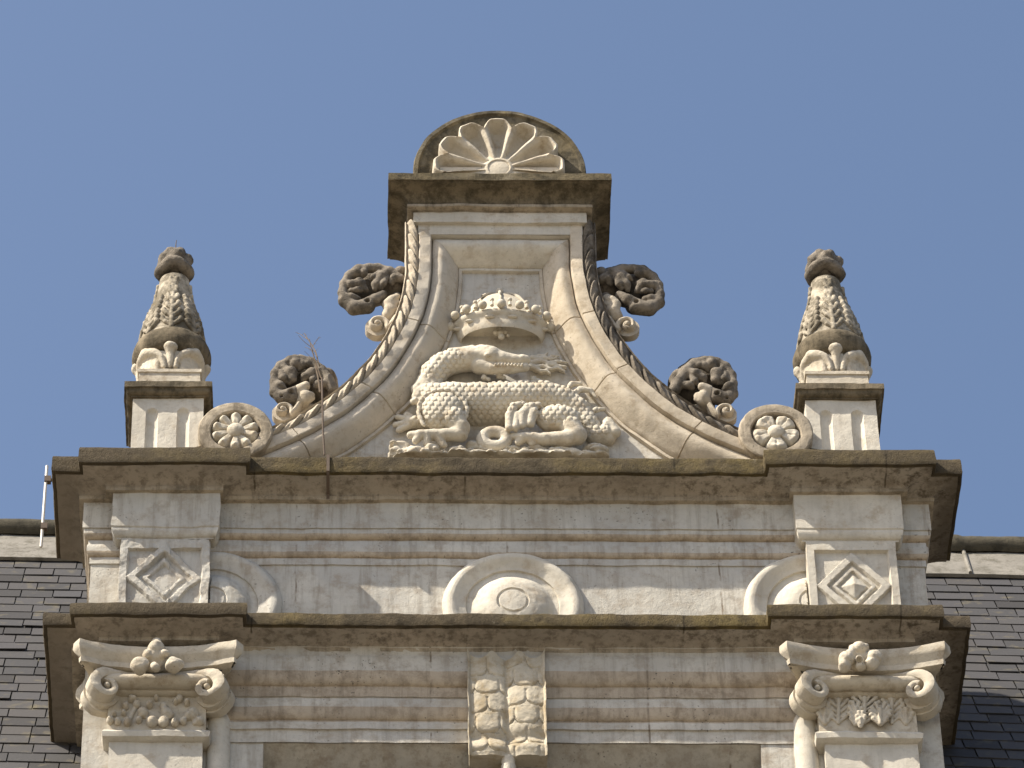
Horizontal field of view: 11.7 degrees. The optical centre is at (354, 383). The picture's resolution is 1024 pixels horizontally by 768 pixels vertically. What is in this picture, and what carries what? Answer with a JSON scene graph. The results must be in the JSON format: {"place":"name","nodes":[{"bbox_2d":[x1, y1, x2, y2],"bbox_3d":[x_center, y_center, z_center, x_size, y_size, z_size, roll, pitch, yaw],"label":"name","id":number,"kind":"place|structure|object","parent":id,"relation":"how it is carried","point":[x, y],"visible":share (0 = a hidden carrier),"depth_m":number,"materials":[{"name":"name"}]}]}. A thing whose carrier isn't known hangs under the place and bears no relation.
{"place":"outdoors","nodes":[
{"label":"outdoors","id":0,"kind":"place"},
{"bbox_2d":[0,0,1023,536],"label":"sky","id":1,"kind":"structure","parent":0,"point":[738,141],"materials":[{"name":"blue"}]},
{"bbox_3d":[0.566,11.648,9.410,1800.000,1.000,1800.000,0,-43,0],"label":"ground","id":2,"kind":"structure","parent":0,"visible":0},
{"bbox_3d":[0.573,9.275,16.102,12.000,11.599,5.850,0,-43,0],"label":"house wall","id":3,"kind":"object","parent":2,"relation":"on","visible":0},
{"bbox_2d":[43,447,970,767],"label":"dormer","id":4,"kind":"object","parent":3,"relation":"on","point":[245,609],"visible":1,"depth_m":19.39,"materials":[{"name":"stone"}]},
{"bbox_2d":[39,465,51,547],"bbox_3d":[-1.228,0.494,20.216,0.076,0.438,0.024,0,-43,0],"label":"lightning rod","id":5,"kind":"object","parent":4,"relation":"attached to","point":[47,481],"visible":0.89,"depth_m":20.21,"materials":[{"name":"metal"}]},
{"bbox_2d":[124,247,212,447],"bbox_3d":[-0.752,-0.052,20.419,0.362,1.370,0.361,0,-43,0],"label":"finial","id":6,"kind":"object","parent":4,"relation":"on","point":[168,397],"visible":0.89,"depth_m":20.27,"materials":[{"name":"stone"}]},
{"bbox_2d":[321,377,329,498],"bbox_3d":[-0.119,0.204,19.931,0.037,0.586,0.122,0,-43,0],"label":"conductor strip","id":7,"kind":"object","parent":4,"relation":"attached to","point":[327,478],"visible":1,"depth_m":19.78,"materials":[{"name":"metal"}]},
{"bbox_2d":[197,111,819,458],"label":"pediment","id":8,"kind":"structure","parent":4,"relation":"on","point":[500,326],"depth_m":20.31,"materials":[{"name":"grey stone"}]},
{"bbox_2d":[296,332,320,392],"bbox_3d":[-0.189,-0.099,20.245,0.111,0.386,0.084,0,-43,0],"label":"dry weed","id":9,"kind":"object","parent":8,"relation":"on","point":[314,360],"visible":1,"depth_m":20.22,"materials":[{"name":"grey plant"}]},
{"bbox_2d":[793,249,883,449],"bbox_3d":[1.953,-0.045,20.419,0.362,1.370,0.361,0,-43,0],"label":"finial","id":10,"kind":"object","parent":4,"relation":"on","point":[838,400],"visible":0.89,"depth_m":20.28,"materials":[{"name":"stone"}]},
{"bbox_2d":[0,518,1023,767],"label":"slate roof","id":11,"kind":"structure","parent":3,"relation":"on","point":[978,580],"depth_m":21.12,"materials":[{"name":"stone"}]}
]}

